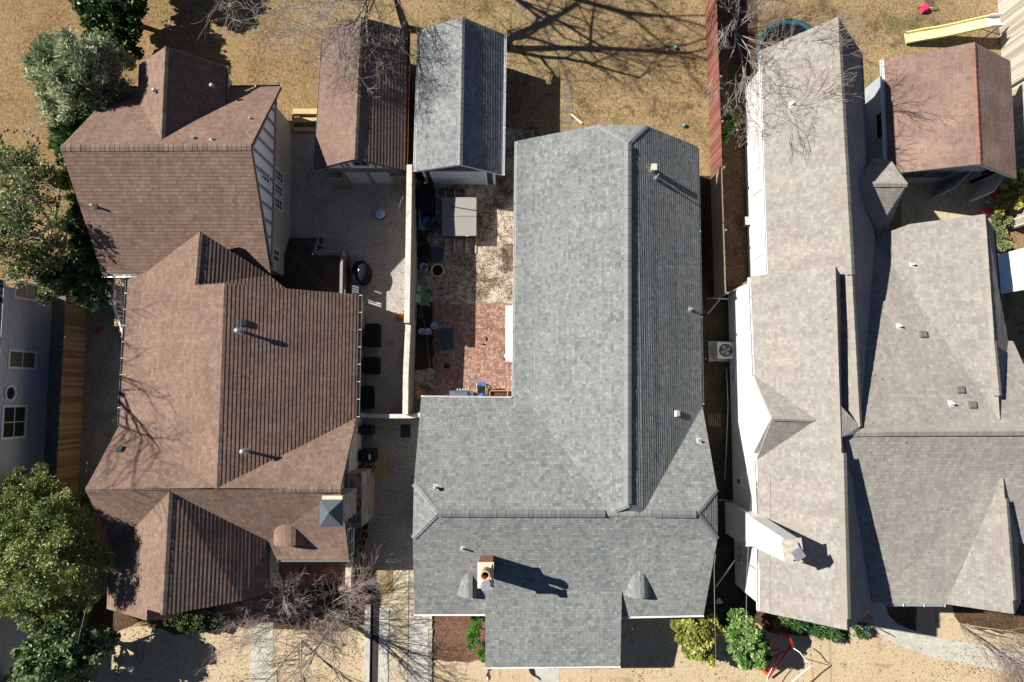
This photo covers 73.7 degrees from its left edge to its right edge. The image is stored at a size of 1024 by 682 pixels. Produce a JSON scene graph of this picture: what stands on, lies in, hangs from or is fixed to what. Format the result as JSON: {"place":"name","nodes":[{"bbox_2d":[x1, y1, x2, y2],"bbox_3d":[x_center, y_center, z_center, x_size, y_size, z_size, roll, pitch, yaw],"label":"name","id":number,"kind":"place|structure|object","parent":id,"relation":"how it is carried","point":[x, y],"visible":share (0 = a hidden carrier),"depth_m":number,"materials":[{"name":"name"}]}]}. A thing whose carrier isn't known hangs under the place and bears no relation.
{"place":"outdoors","nodes":[
{"label":"outdoors","id":0,"kind":"place"},
{"bbox_2d":[31,266,124,504],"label":"side yard soil","id":1,"kind":"structure","parent":0,"point":[97,379],"depth_m":36.51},
{"bbox_2d":[0,461,78,515],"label":"elm tree","id":2,"kind":"object","parent":1,"relation":"on","point":[42,486],"visible":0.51,"depth_m":32.52,"materials":[{"name":"green plant"}]},
{"bbox_2d":[32,264,77,305],"bbox_3d":[-22.828,-2.697,35.053,1.842,3.756,2.177,0,85,0],"label":"bush","id":3,"kind":"object","parent":1,"relation":"on","point":[55,285],"visible":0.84,"depth_m":33.68,"materials":[{"name":"green plant"}]},
{"bbox_2d":[54,293,86,500],"bbox_3d":[-22.979,2.914,35.546,0.172,1.870,10.825,0,85,0],"label":"board fence","id":4,"kind":"object","parent":1,"relation":"on","point":[71,346],"visible":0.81,"depth_m":35.49,"materials":[{"name":"brown wood"}]},
{"bbox_2d":[72,493,95,525],"bbox_3d":[-21.626,8.573,35.042,1.211,2.002,1.937,43,87,3],"label":"bush","id":5,"kind":"object","parent":1,"relation":"on","point":[89,505],"visible":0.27,"depth_m":34.46,"materials":[{"name":"green plant"}]},
{"bbox_2d":[58,241,115,311],"bbox_3d":[-21.500,-3.250,34.998,2.594,3.954,3.527,30,86,2],"label":"conifer","id":6,"kind":"object","parent":1,"relation":"on","point":[92,282],"visible":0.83,"depth_m":34.09,"materials":[{"name":"green plant"}]},
{"bbox_2d":[110,278,125,336],"bbox_3d":[-20.520,-1.583,36.060,1.124,1.550,3.800,0,85,0],"label":"side landing","id":7,"kind":"object","parent":1,"relation":"on","point":[119,300],"visible":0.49,"depth_m":36.17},
{"bbox_2d":[0,0,318,287],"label":"golden lawn","id":8,"kind":"structure","parent":0,"point":[15,22],"depth_m":38.00,"materials":[{"name":"plant"}]},
{"bbox_2d":[0,107,81,288],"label":"olive tree","id":9,"kind":"object","parent":8,"relation":"on","point":[12,221],"visible":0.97,"depth_m":32.23,"materials":[{"name":"green plant"}]},
{"bbox_2d":[54,149,72,191],"bbox_3d":[-22.773,-8.742,35.827,1.628,3.163,2.319,20,86,2],"label":"conifer","id":10,"kind":"object","parent":8,"relation":"on","point":[68,185],"visible":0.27,"depth_m":34.90,"materials":[{"name":"green plant"}]},
{"bbox_2d":[44,99,88,151],"bbox_3d":[-22.712,-11.516,35.579,4.263,4.090,2.896,0,85,0],"label":"conifer","id":11,"kind":"object","parent":8,"relation":"on","point":[62,132],"visible":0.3,"depth_m":35.16,"materials":[{"name":"green plant"}]},
{"bbox_2d":[18,26,138,126],"bbox_3d":[-21.418,-12.815,34.305,5.626,6.818,4.591,0,85,0],"label":"tree","id":12,"kind":"object","parent":8,"relation":"on","point":[63,65],"visible":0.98,"depth_m":32.55,"materials":[{"name":"green plant"}]},
{"bbox_2d":[68,0,149,60],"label":"magnolia tree","id":13,"kind":"object","parent":8,"relation":"on","point":[121,23],"visible":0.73,"depth_m":35.03,"materials":[{"name":"green plant"}]},
{"bbox_2d":[292,108,316,131],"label":"garden steps","id":14,"kind":"structure","parent":8,"relation":"on","point":[304,111],"depth_m":37.30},
{"bbox_2d":[35,624,364,681],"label":"front lawn","id":15,"kind":"structure","parent":0,"point":[178,645],"depth_m":35.41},
{"bbox_2d":[0,607,121,681],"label":"magnolia tree","id":16,"kind":"object","parent":15,"relation":"on","point":[43,652],"visible":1,"depth_m":31.95,"materials":[{"name":"green plant"}]},
{"bbox_2d":[221,639,312,681],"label":"birch tree","id":17,"kind":"object","parent":15,"relation":"on","point":[294,648],"visible":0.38,"depth_m":34.43,"materials":[{"name":"brown plant"}]},
{"bbox_2d":[86,565,373,634],"bbox_3d":[-14.641,14.164,35.586,15.259,0.001,3.218,-6,86,-1],"label":"foundation bed","id":18,"kind":"object","parent":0,"point":[101,613],"visible":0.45,"depth_m":35.59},
{"bbox_2d":[163,607,223,633],"bbox_3d":[-16.412,14.241,34.928,3.313,1.341,1.345,0,85,0],"label":"hedge","id":19,"kind":"object","parent":18,"relation":"on","point":[189,623],"visible":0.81,"depth_m":34.63,"materials":[{"name":"green plant"}]},
{"bbox_2d":[238,615,351,681],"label":"birch tree","id":20,"kind":"object","parent":18,"relation":"on","point":[318,643],"visible":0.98,"depth_m":31.23,"materials":[{"name":"brown plant"}]},
{"bbox_2d":[194,540,403,674],"bbox_3d":[-10.494,13.188,33.226,10.791,4.959,5.076,-25,86,-2],"label":"bare shrub tree","id":21,"kind":"object","parent":18,"relation":"on","point":[252,624],"visible":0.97,"depth_m":33.34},
{"bbox_2d":[250,623,272,681],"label":"sidewalk","id":22,"kind":"structure","parent":0,"point":[253,660],"depth_m":35.41,"materials":[{"name":"concrete"}]},
{"bbox_2d":[288,131,412,413],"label":"gravel yard","id":23,"kind":"structure","parent":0,"point":[382,255],"depth_m":37.16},
{"bbox_2d":[270,233,349,293],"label":"back deck","id":24,"kind":"structure","parent":23,"relation":"on","point":[303,251],"depth_m":36.25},
{"bbox_2d":[351,261,371,285],"bbox_3d":[-7.986,-3.626,36.414,1.054,1.165,1.247,0,85,0],"label":"covered barbecue","id":25,"kind":"object","parent":23,"relation":"on","point":[361,272],"visible":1,"depth_m":35.95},
{"bbox_2d":[361,386,374,408],"bbox_3d":[-7.596,2.973,36.078,0.566,0.800,1.197,0,85,0],"label":"storage box","id":26,"kind":"object","parent":23,"relation":"on","point":[367,397],"visible":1,"depth_m":35.70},
{"bbox_2d":[363,357,380,374],"bbox_3d":[-7.403,1.333,36.182,0.768,0.850,0.924,0,85,0],"label":"storage box","id":27,"kind":"object","parent":23,"relation":"on","point":[371,365],"visible":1,"depth_m":35.77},
{"bbox_2d":[365,323,381,346],"bbox_3d":[-7.363,-0.273,36.283,0.708,0.900,1.238,0,85,0],"label":"storage box","id":28,"kind":"object","parent":23,"relation":"on","point":[372,334],"visible":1,"depth_m":35.85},
{"bbox_2d":[368,570,379,681],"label":"gravel strip","id":29,"kind":"object","parent":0,"point":[374,602],"visible":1,"depth_m":35.52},
{"bbox_2d":[378,608,388,681],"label":"driveway edge slab","id":30,"kind":"structure","parent":0,"point":[384,643],"depth_m":35.45,"materials":[{"name":"grey concrete"}]},
{"bbox_2d":[353,417,419,569],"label":"gravel drive","id":31,"kind":"structure","parent":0,"point":[396,530],"depth_m":36.03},
{"bbox_2d":[361,425,374,434],"bbox_3d":[-7.557,4.678,35.833,0.590,1.019,0.496,0,85,0],"label":"wheeled bin","id":32,"kind":"object","parent":31,"relation":"on","point":[367,429],"visible":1,"depth_m":35.33,"materials":[{"name":"black plastic"}]},
{"bbox_2d":[361,447,387,477],"bbox_3d":[-7.311,6.432,36.186,1.416,0.018,1.651,0,85,0],"label":"straw patch","id":33,"kind":"object","parent":31,"relation":"on","point":[380,463],"visible":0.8,"depth_m":36.17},
{"bbox_2d":[360,448,377,461],"bbox_3d":[-7.467,5.971,35.728,0.778,1.025,0.684,0,85,0],"label":"wheeled bin","id":34,"kind":"object","parent":33,"relation":"on","point":[368,454],"visible":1,"depth_m":35.23,"materials":[{"name":"black plastic"}]},
{"bbox_2d":[400,424,410,437],"bbox_3d":[-5.663,4.781,36.307,0.531,0.031,0.705,0,85,0],"label":"door mat","id":35,"kind":"object","parent":31,"relation":"on","point":[405,432],"depth_m":36.30,"materials":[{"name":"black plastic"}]},
{"bbox_2d":[381,570,413,681],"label":"driveway","id":36,"kind":"structure","parent":0,"point":[398,661],"depth_m":35.54,"materials":[{"name":"concrete"}]},
{"bbox_2d":[409,613,427,681],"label":"driveway far slab","id":37,"kind":"structure","parent":0,"point":[418,669],"depth_m":35.43,"materials":[{"name":"grey concrete"}]},
{"bbox_2d":[414,300,433,369],"bbox_3d":[-4.770,-0.368,36.730,1.229,0.001,3.890,0,85,0],"label":"shadowed soil bed","id":38,"kind":"object","parent":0,"point":[423,360],"visible":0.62,"depth_m":36.69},
{"bbox_2d":[432,616,484,662],"bbox_3d":[-2.717,15.353,35.493,2.966,0.001,2.654,0,85,0],"label":"mulch bed","id":39,"kind":"object","parent":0,"point":[441,652],"visible":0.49,"depth_m":35.48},
{"bbox_2d":[466,616,484,649],"bbox_3d":[-1.918,14.888,34.902,0.911,1.284,1.863,12,86,1],"label":"boxwood","id":40,"kind":"object","parent":39,"relation":"on","point":[472,630],"visible":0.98,"depth_m":34.59,"materials":[{"name":"green plant"}]},
{"bbox_2d":[433,303,512,397],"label":"brick patio","id":41,"kind":"structure","parent":0,"point":[476,354],"depth_m":36.66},
{"bbox_2d":[441,328,453,349],"bbox_3d":[-3.457,-0.100,36.445,0.672,0.350,1.139,0,85,0],"label":"side table","id":42,"kind":"object","parent":41,"relation":"on","point":[446,338],"visible":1,"depth_m":36.27,"materials":[{"name":"plastic"}]},
{"bbox_2d":[449,389,472,397],"bbox_3d":[-2.644,2.806,35.941,1.243,1.100,0.592,0,85,0],"label":"barbecue","id":43,"kind":"object","parent":41,"relation":"on","point":[460,392],"visible":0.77,"depth_m":35.57,"materials":[{"name":"silver metal"}]},
{"bbox_2d":[413,128,533,413],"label":"back yard ground","id":44,"kind":"structure","parent":0,"point":[424,379],"depth_m":37.08,"materials":[{"name":"gravel"}]},
{"bbox_2d":[418,208,429,229],"bbox_3d":[-4.721,-6.526,36.825,0.532,0.800,1.068,0,85,0],"label":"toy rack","id":45,"kind":"object","parent":44,"relation":"on","point":[422,225],"visible":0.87,"depth_m":36.58,"materials":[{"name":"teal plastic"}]},
{"bbox_2d":[420,183,434,215],"bbox_3d":[-4.515,-7.559,36.656,0.689,1.300,1.465,0,85,0],"label":"storage box","id":46,"kind":"object","parent":44,"relation":"on","point":[427,199],"visible":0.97,"depth_m":36.03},
{"bbox_2d":[431,247,443,261],"bbox_3d":[-4.015,-4.638,36.827,0.651,0.500,0.754,0,85,0],"label":"storage box","id":47,"kind":"object","parent":44,"relation":"on","point":[437,254],"visible":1,"depth_m":36.58,"materials":[{"name":"plastic"}]},
{"bbox_2d":[431,263,443,276],"bbox_3d":[-4.002,-3.785,36.800,0.721,0.420,0.721,0,85,0],"label":"round planter","id":48,"kind":"object","parent":44,"relation":"on","point":[437,269],"visible":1,"depth_m":36.66,"materials":[{"name":"concrete"}]},
{"bbox_2d":[445,190,476,252],"bbox_3d":[-2.793,-6.498,37.187,1.719,0.075,3.480,0,85,0],"label":"timber base","id":49,"kind":"object","parent":44,"relation":"on","point":[476,224],"visible":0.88,"depth_m":37.07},
{"bbox_2d":[442,197,476,238],"bbox_3d":[-2.793,-6.578,36.680,1.836,0.938,2.100,0,85,0],"label":"hot tub","id":50,"kind":"object","parent":49,"relation":"on","point":[458,217],"visible":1,"depth_m":36.25,"materials":[{"name":"grey plastic"}]},
{"bbox_2d":[506,306,512,360],"bbox_3d":[0.013,-0.369,36.366,0.699,0.750,2.936,0,85,0],"label":"folding table","id":51,"kind":"object","parent":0,"point":[509,315],"visible":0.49,"depth_m":36.00,"materials":[{"name":"white paint"}]},
{"bbox_2d":[35,0,1023,681],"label":"lawn","id":52,"kind":"structure","parent":0,"point":[621,88],"depth_m":37.98,"materials":[{"name":"plant"}]},
{"bbox_2d":[0,279,51,680],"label":"grey blue house","id":53,"kind":"structure","parent":52,"relation":"on","point":[25,325],"depth_m":34.49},
{"bbox_2d":[4,385,16,401],"bbox_3d":[-24.793,2.583,33.743,0.117,0.802,0.838,0,86,0],"label":"oval window","id":54,"kind":"structure","parent":53,"relation":"in","point":[10,392],"depth_m":33.74,"materials":[{"name":"glass"}]},
{"bbox_2d":[0,405,27,439],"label":"window","id":55,"kind":"structure","parent":53,"relation":"in","point":[14,417],"depth_m":33.98,"materials":[{"name":"white paint"}]},
{"bbox_2d":[7,349,37,369],"bbox_3d":[-24.786,0.948,34.592,0.070,1.990,0.969,0,86,0],"label":"window","id":56,"kind":"structure","parent":53,"relation":"in","point":[17,359],"depth_m":34.56,"materials":[{"name":"glass"}]},
{"bbox_2d":[13,280,38,301],"bbox_3d":[-24.786,-2.544,34.859,0.070,1.704,0.925,0,86,0],"label":"window","id":57,"kind":"structure","parent":53,"relation":"in","point":[28,292],"depth_m":34.81,"materials":[{"name":"glass"}]},
{"bbox_2d":[0,484,115,633],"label":"elm tree","id":58,"kind":"object","parent":52,"relation":"on","point":[62,542],"visible":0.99,"depth_m":30.50,"materials":[{"name":"green plant"}]},
{"bbox_2d":[61,188,92,249],"bbox_3d":[-21.685,-6.133,35.319,2.565,3.760,3.750,0,85,0],"label":"conifer","id":59,"kind":"object","parent":52,"relation":"on","point":[80,232],"visible":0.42,"depth_m":34.00,"materials":[{"name":"green plant"}]},
{"bbox_2d":[60,46,374,619],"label":"brown roof house","id":60,"kind":"structure","parent":52,"relation":"on","point":[190,444],"depth_m":31.94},
{"bbox_2d":[347,528,354,556],"bbox_3d":[-8.117,10.086,34.314,0.070,1.400,1.490,0,86,0],"label":"window","id":61,"kind":"structure","parent":60,"relation":"in","point":[350,531],"depth_m":34.53,"materials":[{"name":"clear glass"}]},
{"bbox_2d":[193,0,501,108],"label":"oak tree","id":62,"kind":"object","parent":52,"relation":"on","point":[402,17],"visible":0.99,"depth_m":32.61,"materials":[{"name":"brown plant"}]},
{"bbox_2d":[313,18,410,188],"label":"brown roof garage","id":63,"kind":"structure","parent":52,"relation":"on","point":[383,124],"depth_m":34.30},
{"bbox_2d":[345,173,371,183],"bbox_3d":[-8.210,-8.713,36.406,1.080,1.980,0.065,0,86,0],"label":"garage door","id":64,"kind":"structure","parent":63,"relation":"in","point":[355,178],"depth_m":36.50,"materials":[{"name":"paint"}]},
{"bbox_2d":[370,173,393,183],"bbox_3d":[-6.890,-8.713,36.406,1.080,1.980,0.065,0,86,0],"label":"garage door","id":65,"kind":"structure","parent":63,"relation":"in","point":[380,178],"depth_m":36.50,"materials":[{"name":"paint"}]},
{"bbox_2d":[364,605,370,681],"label":"kerb","id":66,"kind":"structure","parent":52,"relation":"on","point":[367,630],"depth_m":35.36,"materials":[{"name":"grey concrete"}]},
{"bbox_2d":[360,413,419,417],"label":"masonry wall","id":67,"kind":"structure","parent":52,"relation":"on","point":[379,415],"depth_m":34.54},
{"bbox_2d":[402,324,415,414],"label":"masonry wall","id":68,"kind":"structure","parent":52,"relation":"on","point":[408,367],"depth_m":34.50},
{"bbox_2d":[404,165,418,327],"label":"masonry wall","id":69,"kind":"structure","parent":52,"relation":"on","point":[411,256],"depth_m":34.65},
{"bbox_2d":[428,616,432,681],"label":"stone edging","id":70,"kind":"object","parent":52,"relation":"on","point":[430,649],"visible":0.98,"depth_m":35.38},
{"bbox_2d":[413,17,506,184],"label":"grey roof garage","id":71,"kind":"structure","parent":52,"relation":"on","point":[459,121],"depth_m":34.35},
{"bbox_2d":[432,172,485,183],"bbox_3d":[-2.796,-8.661,36.357,2.742,2.030,0.049,0,86,0],"label":"garage door","id":72,"kind":"structure","parent":71,"relation":"in","point":[439,177],"depth_m":36.17,"materials":[{"name":"white paint"}]},
{"bbox_2d":[1,0,1010,681],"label":"leaf litter","id":73,"kind":"object","parent":52,"relation":"on","point":[499,320],"visible":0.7,"depth_m":36.96,"materials":[{"name":"brown plant"}]},
{"bbox_2d":[411,123,718,668],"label":"grey roof house","id":74,"kind":"structure","parent":52,"relation":"on","point":[525,562],"depth_m":32.07,"materials":[{"name":"grey"}]},
{"bbox_2d":[705,0,724,178],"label":"board fence","id":75,"kind":"object","parent":52,"relation":"on","point":[715,121],"visible":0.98,"depth_m":36.67,"materials":[{"name":"brown wood"}]},
{"bbox_2d":[433,604,1023,681],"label":"front lawn strip","id":76,"kind":"object","parent":52,"relation":"on","point":[938,622],"visible":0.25,"depth_m":35.39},
{"bbox_2d":[535,668,558,681],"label":"walkway","id":77,"kind":"structure","parent":76,"relation":"on","point":[547,675],"depth_m":35.34,"materials":[{"name":"concrete"}]},
{"bbox_2d":[669,613,724,667],"bbox_3d":[9.191,14.901,34.189,2.766,2.724,2.764,0,85,0],"label":"bush","id":78,"kind":"object","parent":76,"relation":"on","point":[697,642],"visible":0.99,"depth_m":33.63,"materials":[{"name":"yellow plant"}]},
{"bbox_2d":[722,608,773,671],"bbox_3d":[11.380,14.661,33.883,2.128,3.359,3.331,-34,86,-3],"label":"bush","id":79,"kind":"object","parent":76,"relation":"on","point":[752,641],"visible":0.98,"depth_m":32.98,"materials":[{"name":"green plant"}]},
{"bbox_2d":[761,626,812,681],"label":"play frame","id":80,"kind":"object","parent":76,"relation":"on","point":[766,671],"visible":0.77,"depth_m":34.51,"materials":[{"name":"red paint"}]},
{"bbox_2d":[755,610,847,639],"bbox_3d":[14.987,14.978,35.518,5.065,0.001,1.273,17,86,1],"label":"eave planting bed","id":81,"kind":"object","parent":76,"relation":"on","point":[763,620],"visible":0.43,"depth_m":35.53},
{"bbox_2d":[771,614,791,628],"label":"garden plant","id":82,"kind":"object","parent":81,"relation":"on","point":[780,621],"visible":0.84,"depth_m":34.97,"materials":[{"name":"green plant"}]},
{"bbox_2d":[790,618,808,634],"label":"garden plant","id":83,"kind":"object","parent":81,"relation":"on","point":[798,626],"visible":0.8,"depth_m":34.93,"materials":[{"name":"green plant"}]},
{"bbox_2d":[806,622,828,640],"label":"garden plant","id":84,"kind":"object","parent":81,"relation":"on","point":[815,630],"visible":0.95,"depth_m":34.89,"materials":[{"name":"green plant"}]},
{"bbox_2d":[822,626,844,643],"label":"garden plant","id":85,"kind":"object","parent":81,"relation":"on","point":[835,634],"visible":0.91,"depth_m":34.90,"materials":[{"name":"green plant"}]},
{"bbox_2d":[852,622,869,639],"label":"garden plant","id":86,"kind":"object","parent":76,"relation":"on","point":[861,634],"visible":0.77,"depth_m":35.01,"materials":[{"name":"green plant"}]},
{"bbox_2d":[886,606,916,630],"bbox_3d":[20.268,14.247,35.576,1.811,0.001,1.812,0,85,0],"label":"planting bed","id":87,"kind":"object","parent":76,"relation":"on","point":[904,616],"visible":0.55,"depth_m":35.57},
{"bbox_2d":[870,603,1023,675],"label":"curved walkway","id":88,"kind":"structure","parent":76,"relation":"on","point":[888,627],"depth_m":35.45,"materials":[{"name":"concrete"}]},
{"bbox_2d":[952,600,1023,634],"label":"planting bed","id":89,"kind":"object","parent":76,"relation":"on","point":[987,618],"visible":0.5,"depth_m":35.56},
{"bbox_2d":[960,623,1023,681],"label":"bare shrub tree","id":90,"kind":"object","parent":89,"relation":"on","point":[1000,659],"visible":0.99,"depth_m":34.26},
{"bbox_2d":[752,18,812,62],"bbox_3d":[15.122,-15.730,37.530,3.700,0.840,3.700,0,85,0],"label":"trampoline","id":91,"kind":"object","parent":52,"relation":"on","point":[801,26],"visible":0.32,"depth_m":37.23,"materials":[{"name":"teal plastic"}]},
{"bbox_2d":[725,17,1023,629],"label":"taupe roof house","id":92,"kind":"structure","parent":52,"relation":"on","point":[945,499],"depth_m":31.32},
{"bbox_2d":[751,163,762,195],"bbox_3d":[12.767,-8.386,35.568,0.070,1.400,1.300,0,86,0],"label":"window","id":93,"kind":"structure","parent":92,"relation":"in","point":[756,175],"depth_m":35.59,"materials":[{"name":"glass"}]},
{"bbox_2d":[753,231,764,258],"bbox_3d":[12.767,-4.953,35.297,0.070,1.400,1.144,0,86,0],"label":"window","id":94,"kind":"structure","parent":92,"relation":"in","point":[758,241],"depth_m":35.35,"materials":[{"name":"glass"}]},
{"bbox_2d":[865,42,1016,202],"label":"reddish roof garage","id":95,"kind":"structure","parent":52,"relation":"on","point":[942,116],"depth_m":34.15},
{"bbox_2d":[903,171,932,177],"bbox_3d":[21.146,-8.714,35.694,1.100,1.000,0.070,0,86,0],"label":"window","id":96,"kind":"structure","parent":95,"relation":"in","point":[920,174],"depth_m":35.80,"materials":[{"name":"black glass"}]},
{"bbox_2d":[923,171,955,177],"bbox_3d":[22.346,-8.714,35.694,1.100,1.000,0.070,0,86,0],"label":"window","id":97,"kind":"structure","parent":95,"relation":"in","point":[935,174],"depth_m":35.80,"materials":[{"name":"black glass"}]},
{"bbox_2d":[931,172,971,198],"bbox_3d":[23.336,-8.232,36.333,1.250,2.050,0.080,-43,87,-3],"label":"door","id":98,"kind":"structure","parent":95,"relation":"in","point":[953,184],"depth_m":36.17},
{"bbox_2d":[968,175,1004,202],"bbox_3d":[25.271,-8.159,36.327,0.050,2.050,1.250,35,86,3],"label":"door","id":99,"kind":"structure","parent":95,"relation":"in","point":[987,187],"depth_m":36.24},
{"bbox_2d":[901,176,993,226],"bbox_3d":[23.830,-7.437,37.286,5.263,0.001,3.266,0,85,0],"label":"garage apron","id":100,"kind":"object","parent":52,"relation":"on","point":[919,204],"visible":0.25,"depth_m":37.29,"materials":[{"name":"concrete"}]},
{"bbox_2d":[904,13,1003,43],"bbox_3d":[24.068,-17.020,37.275,4.462,1.550,0.650,-4,86,0],"label":"garden slide","id":101,"kind":"object","parent":52,"relation":"on","point":[965,26],"visible":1,"depth_m":37.26,"materials":[{"name":"yellow plastic"}]},
{"bbox_2d":[989,213,1013,251],"bbox_3d":[26.337,-5.888,36.711,1.243,0.958,2.228,0,85,0],"label":"ground hedge","id":102,"kind":"object","parent":52,"relation":"on","point":[1006,220],"visible":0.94,"depth_m":36.56,"materials":[{"name":"green plant"}]},
{"bbox_2d":[996,177,1023,254],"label":"planting strip","id":103,"kind":"object","parent":52,"relation":"on","point":[1016,236],"visible":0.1,"depth_m":37.15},
{"bbox_2d":[993,168,1023,216],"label":"bush","id":104,"kind":"object","parent":103,"relation":"on","point":[1011,187],"visible":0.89,"depth_m":36.00,"materials":[{"name":"green plant"}]},
{"bbox_2d":[997,0,1023,86],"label":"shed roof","id":105,"kind":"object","parent":52,"relation":"on","point":[1011,30],"visible":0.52,"depth_m":37.00,"materials":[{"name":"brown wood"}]},
{"bbox_2d":[998,248,1023,293],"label":"canopy","id":106,"kind":"object","parent":52,"relation":"on","point":[1011,269],"visible":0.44,"depth_m":33.98,"materials":[{"name":"fabric"}]},
{"bbox_2d":[1009,81,1023,229],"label":"board fence","id":107,"kind":"object","parent":52,"relation":"on","point":[1018,99],"visible":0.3,"depth_m":36.64,"materials":[{"name":"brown wood"}]},
{"bbox_2d":[693,176,756,627],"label":"alley soil","id":108,"kind":"structure","parent":0,"point":[730,593],"depth_m":36.38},
{"bbox_2d":[711,167,728,297],"bbox_3d":[10.982,-5.646,36.144,0.161,2.020,6.630,0,85,0],"label":"board fence","id":109,"kind":"object","parent":108,"relation":"on","point":[718,230],"visible":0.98,"depth_m":36.05,"materials":[{"name":"brown wood"}]},
{"bbox_2d":[708,341,733,360],"bbox_3d":[11.162,0.523,36.246,1.239,0.850,1.069,0,85,0],"label":"air conditioner","id":110,"kind":"object","parent":108,"relation":"on","point":[720,350],"visible":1,"depth_m":35.90,"materials":[{"name":"grey metal"}]},
{"bbox_2d":[715,0,757,290],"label":"fence side bed","id":111,"kind":"object","parent":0,"point":[736,263],"visible":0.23,"depth_m":37.56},
{"bbox_2d":[720,105,737,142],"bbox_3d":[11.581,-11.674,36.889,1.198,1.496,1.918,-16,86,-1],"label":"shrub","id":112,"kind":"object","parent":111,"relation":"on","point":[730,121],"visible":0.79,"depth_m":36.59,"materials":[{"name":"green plant"}]},
{"bbox_2d":[703,0,797,146],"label":"vine thicket","id":113,"kind":"object","parent":111,"relation":"on","point":[736,38],"visible":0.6,"depth_m":35.98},
{"bbox_2d":[717,0,920,147],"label":"bare tree","id":114,"kind":"object","parent":111,"relation":"on","point":[834,40],"visible":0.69,"depth_m":31.55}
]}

